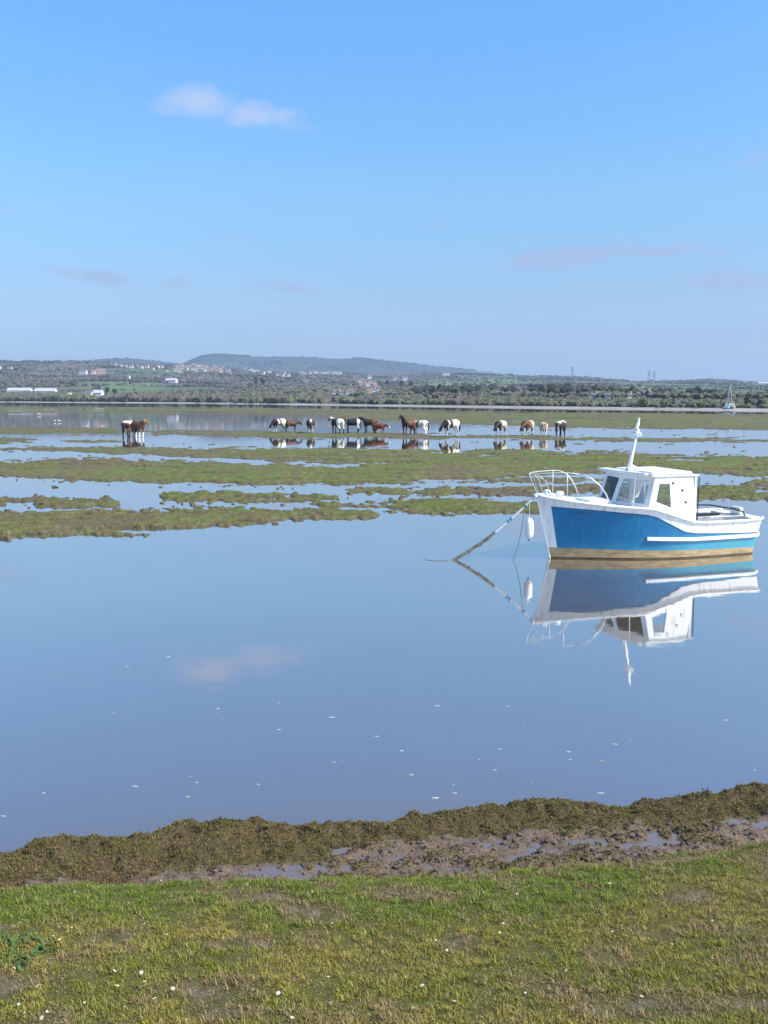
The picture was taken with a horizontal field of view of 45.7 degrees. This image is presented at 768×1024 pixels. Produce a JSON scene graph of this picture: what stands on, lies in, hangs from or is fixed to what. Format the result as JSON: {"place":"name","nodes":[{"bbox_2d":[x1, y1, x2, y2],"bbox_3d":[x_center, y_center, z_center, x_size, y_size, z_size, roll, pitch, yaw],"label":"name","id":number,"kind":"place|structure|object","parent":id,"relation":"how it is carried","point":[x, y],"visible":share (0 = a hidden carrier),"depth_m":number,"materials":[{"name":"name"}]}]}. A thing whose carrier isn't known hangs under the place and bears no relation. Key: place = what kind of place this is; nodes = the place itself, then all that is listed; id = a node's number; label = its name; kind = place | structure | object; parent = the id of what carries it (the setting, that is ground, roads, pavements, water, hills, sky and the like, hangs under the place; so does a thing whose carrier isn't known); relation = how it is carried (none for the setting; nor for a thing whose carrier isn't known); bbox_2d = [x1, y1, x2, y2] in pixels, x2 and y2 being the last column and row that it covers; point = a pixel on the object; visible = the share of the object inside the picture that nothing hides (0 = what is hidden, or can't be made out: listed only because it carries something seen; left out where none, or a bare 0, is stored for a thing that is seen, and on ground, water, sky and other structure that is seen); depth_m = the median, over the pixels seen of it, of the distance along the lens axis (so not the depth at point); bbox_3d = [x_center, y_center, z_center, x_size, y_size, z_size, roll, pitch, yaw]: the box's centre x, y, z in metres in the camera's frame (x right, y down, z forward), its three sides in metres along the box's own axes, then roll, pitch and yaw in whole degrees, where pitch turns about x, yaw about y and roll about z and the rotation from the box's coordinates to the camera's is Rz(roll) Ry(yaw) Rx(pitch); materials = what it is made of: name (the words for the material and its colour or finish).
{"place":"outdoors","nodes":[
{"label":"outdoors","id":0,"kind":"place"},
{"bbox_2d":[0,402,767,852],"bbox_3d":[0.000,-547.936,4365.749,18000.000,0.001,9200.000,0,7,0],"label":"water","id":1,"kind":"structure","parent":0,"point":[344,640],"depth_m":12.63,"materials":[{"name":"blue liquid"}]},
{"bbox_2d":[529,418,763,558],"bbox_3d":[5.737,-0.429,20.376,5.394,3.344,2.053,-2,7,-16],"label":"fishing boat","id":2,"kind":"object","parent":1,"relation":"on","point":[609,522],"visible":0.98,"depth_m":19.74,"materials":[{"name":"paint"}]},
{"bbox_2d":[452,496,534,559],"bbox_3d":[2.334,0.394,19.695,1.865,1.471,0.068,-1,7,-4],"label":"mooring rope","id":3,"kind":"object","parent":2,"relation":"attached to","point":[480,543],"visible":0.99,"depth_m":19.69,"materials":[{"name":"white fabric"}]},
{"bbox_2d":[513,508,524,558],"bbox_3d":[2.897,0.471,19.699,0.306,1.178,0.013,-3,8,-22],"label":"slack line","id":4,"kind":"object","parent":3,"relation":"hanging from","point":[520,533],"visible":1,"depth_m":19.72,"materials":[{"name":"grey fabric"}]},
{"bbox_2d":[525,503,533,540],"bbox_3d":[3.140,0.206,19.698,0.190,0.858,0.187,0,7,0],"label":"fender","id":5,"kind":"object","parent":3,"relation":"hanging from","point":[529,527],"visible":1,"depth_m":19.65,"materials":[{"name":"plastic"}]},
{"bbox_2d":[724,385,734,407],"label":"catamaran","id":6,"kind":"object","parent":1,"relation":"on","point":[732,405],"visible":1,"depth_m":242.17,"materials":[{"name":"metal"}]},
{"bbox_2d":[0,783,767,1023],"bbox_3d":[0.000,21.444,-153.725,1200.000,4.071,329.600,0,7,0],"label":"ground","id":7,"kind":"structure","parent":0,"point":[528,836],"depth_m":5.48,"materials":[{"name":"soil"}]},
{"bbox_2d":[0,928,68,971],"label":"broadleaf weeds","id":8,"kind":"object","parent":7,"relation":"on","point":[14,943],"visible":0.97,"depth_m":5.01,"materials":[{"name":"green plant"}]},
{"bbox_2d":[0,838,767,1023],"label":"lawn grass","id":9,"kind":"structure","parent":7,"relation":"on","point":[38,904],"depth_m":5.00,"materials":[{"name":"green plant"}]},
{"bbox_2d":[0,781,767,886],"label":"shore turf","id":10,"kind":"structure","parent":7,"relation":"on","point":[507,827],"depth_m":7.01,"materials":[{"name":"brown plant"}]},
{"bbox_2d":[27,815,767,885],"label":"mud clods","id":11,"kind":"object","parent":7,"relation":"on","point":[541,849],"visible":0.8,"depth_m":6.79,"materials":[{"name":"brown soil"}]},
{"bbox_2d":[113,814,767,880],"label":"puddle water","id":12,"kind":"structure","parent":7,"relation":"on","point":[274,870],"depth_m":6.87,"materials":[{"name":"liquid"}]},
{"bbox_2d":[0,406,767,539],"bbox_3d":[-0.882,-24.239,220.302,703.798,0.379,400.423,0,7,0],"label":"salt marsh","id":13,"kind":"structure","parent":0,"point":[514,463],"depth_m":44.41,"materials":[{"name":"green plant"}]},
{"bbox_2d":[121,420,135,436],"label":"horse","id":14,"kind":"object","parent":13,"relation":"on","point":[125,424],"visible":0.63,"depth_m":80.39},
{"bbox_2d":[130,419,147,437],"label":"horse","id":15,"kind":"object","parent":13,"relation":"on","point":[137,425],"visible":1,"depth_m":78.93},
{"bbox_2d":[269,419,285,432],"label":"horse","id":16,"kind":"object","parent":13,"relation":"on","point":[276,422],"visible":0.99,"depth_m":88.69},
{"bbox_2d":[284,420,302,431],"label":"horse","id":17,"kind":"object","parent":13,"relation":"on","point":[288,423],"visible":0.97,"depth_m":89.26},
{"bbox_2d":[306,419,314,432],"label":"horse","id":18,"kind":"object","parent":13,"relation":"on","point":[310,423],"visible":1,"depth_m":87.49},
{"bbox_2d":[328,416,344,433],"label":"horse","id":19,"kind":"object","parent":13,"relation":"on","point":[339,422],"visible":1,"depth_m":86.31},
{"bbox_2d":[340,417,361,432],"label":"horse","id":20,"kind":"object","parent":13,"relation":"on","point":[352,422],"visible":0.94,"depth_m":86.87},
{"bbox_2d":[358,417,377,432],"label":"horse","id":21,"kind":"object","parent":13,"relation":"on","point":[369,422],"visible":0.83,"depth_m":88.73},
{"bbox_2d":[0,481,759,537],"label":"marsh grass","id":22,"kind":"structure","parent":13,"relation":"on","point":[286,511],"depth_m":28.42,"materials":[{"name":"green plant"}]},
{"bbox_2d":[373,423,389,433],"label":"horse","id":23,"kind":"object","parent":13,"relation":"on","point":[376,426],"visible":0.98,"depth_m":84.94},
{"bbox_2d":[399,415,415,434],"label":"horse","id":24,"kind":"object","parent":13,"relation":"on","point":[409,423],"visible":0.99,"depth_m":83.25},
{"bbox_2d":[411,420,428,433],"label":"horse","id":25,"kind":"object","parent":13,"relation":"on","point":[423,424],"visible":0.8,"depth_m":84.59},
{"bbox_2d":[439,419,460,436],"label":"horse","id":26,"kind":"object","parent":13,"relation":"on","point":[454,424],"visible":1,"depth_m":79.32},
{"bbox_2d":[493,420,506,435],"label":"horse","id":27,"kind":"object","parent":13,"relation":"on","point":[501,424],"visible":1,"depth_m":81.19},
{"bbox_2d":[519,420,534,435],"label":"horse","id":28,"kind":"object","parent":13,"relation":"on","point":[526,424],"visible":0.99,"depth_m":81.16},
{"bbox_2d":[539,422,547,435],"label":"horse","id":29,"kind":"object","parent":13,"relation":"on","point":[543,426],"visible":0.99,"depth_m":82.01},
{"bbox_2d":[555,420,566,435],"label":"horse","id":30,"kind":"object","parent":13,"relation":"on","point":[561,425],"visible":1,"depth_m":82.79},
{"bbox_2d":[0,356,767,410],"bbox_3d":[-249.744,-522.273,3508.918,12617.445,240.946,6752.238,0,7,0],"label":"hills","id":31,"kind":"structure","parent":0,"point":[298,364],"depth_m":1672.12,"materials":[{"name":"green plant"}]},
{"bbox_2d":[6,388,32,391],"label":"shed","id":32,"kind":"structure","parent":31,"relation":"on","point":[18,389],"depth_m":923.36,"materials":[{"name":"white metal"}]},
{"bbox_2d":[34,388,57,392],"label":"shed","id":33,"kind":"structure","parent":31,"relation":"on","point":[45,390],"depth_m":894.40,"materials":[{"name":"white metal"}]},
{"bbox_2d":[78,369,87,373],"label":"house","id":34,"kind":"structure","parent":31,"relation":"on","point":[85,371],"depth_m":1575.32,"materials":[{"name":"stone"}]},
{"bbox_2d":[92,389,103,395],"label":"house","id":35,"kind":"structure","parent":31,"relation":"on","point":[98,392],"depth_m":787.86,"materials":[{"name":"white brick"}]},
{"bbox_2d":[96,369,105,373],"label":"house","id":36,"kind":"structure","parent":31,"relation":"on","point":[100,371],"depth_m":1586.58,"materials":[{"name":"pink brick"}]},
{"bbox_2d":[165,377,177,382],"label":"house","id":37,"kind":"structure","parent":31,"relation":"on","point":[172,380],"depth_m":1166.40,"materials":[{"name":"white brick"}]},
{"bbox_2d":[188,353,249,361],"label":"summit wood","id":38,"kind":"object","parent":31,"relation":"on","point":[205,355],"visible":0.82,"depth_m":4280.09,"materials":[{"name":"plant"}]},
{"bbox_2d":[91,355,527,375],"bbox_3d":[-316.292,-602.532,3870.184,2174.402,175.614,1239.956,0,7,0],"label":"hill wood","id":39,"kind":"object","parent":31,"relation":"on","point":[380,361],"visible":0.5,"depth_m":4054.38,"materials":[{"name":"green plant"}]},
{"bbox_2d":[0,359,741,381],"bbox_3d":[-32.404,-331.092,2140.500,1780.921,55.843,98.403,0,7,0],"label":"ridge trees","id":40,"kind":"object","parent":31,"relation":"on","point":[87,361],"visible":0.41,"depth_m":2127.17,"materials":[{"name":"green plant"}]},
{"bbox_2d":[0,360,767,398],"bbox_3d":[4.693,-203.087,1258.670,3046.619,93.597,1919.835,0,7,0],"label":"hillside wood","id":41,"kind":"object","parent":31,"relation":"on","point":[34,374],"visible":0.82,"depth_m":1408.13,"materials":[{"name":"green plant"}]},
{"bbox_2d":[0,388,767,407],"bbox_3d":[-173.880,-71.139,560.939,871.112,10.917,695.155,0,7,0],"label":"shore scrub","id":42,"kind":"object","parent":31,"relation":"on","point":[506,398],"visible":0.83,"depth_m":421.13,"materials":[{"name":"green plant"}]},
{"bbox_2d":[411,383,717,395],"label":"dark wood","id":43,"kind":"object","parent":31,"relation":"on","point":[543,388],"visible":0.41,"depth_m":471.69,"materials":[{"name":"green plant"}]},
{"bbox_2d":[590,390,597,399],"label":"house","id":44,"kind":"structure","parent":31,"relation":"on","point":[593,395],"depth_m":404.57,"materials":[{"name":"stone"}]},
{"bbox_2d":[604,390,610,399],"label":"house","id":45,"kind":"structure","parent":31,"relation":"on","point":[607,395],"depth_m":399.42,"materials":[{"name":"stone"}]},
{"bbox_2d":[626,391,632,398],"bbox_3d":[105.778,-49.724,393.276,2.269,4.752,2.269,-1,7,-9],"label":"house","id":46,"kind":"structure","parent":31,"relation":"on","point":[629,395],"depth_m":392.59,"materials":[{"name":"stone"}]},
{"bbox_2d":[636,390,642,395],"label":"house","id":47,"kind":"structure","parent":31,"relation":"on","point":[640,393],"depth_m":431.92,"materials":[{"name":"stone"}]},
{"bbox_2d":[638,397,648,405],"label":"tree","id":48,"kind":"object","parent":31,"relation":"on","point":[644,401],"visible":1,"depth_m":264.04,"materials":[{"name":"green plant"}]},
{"bbox_2d":[660,401,668,406],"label":"tree","id":49,"kind":"object","parent":31,"relation":"on","point":[666,404],"visible":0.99,"depth_m":257.37,"materials":[{"name":"green plant"}]},
{"bbox_2d":[696,401,705,406],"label":"tree","id":50,"kind":"object","parent":31,"relation":"on","point":[700,404],"visible":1,"depth_m":248.74,"materials":[{"name":"green plant"}]},
{"bbox_2d":[744,392,752,403],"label":"tree","id":51,"kind":"object","parent":31,"relation":"on","point":[747,399],"visible":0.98,"depth_m":255.64,"materials":[{"name":"green plant"}]},
{"bbox_2d":[756,399,765,405],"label":"tree","id":52,"kind":"object","parent":31,"relation":"on","point":[759,402],"visible":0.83,"depth_m":249.56,"materials":[{"name":"green plant"}]},
{"bbox_2d":[0,0,767,380],"label":"sky","id":53,"kind":"structure","parent":0,"point":[516,187],"materials":[{"name":"blue"}]}
]}

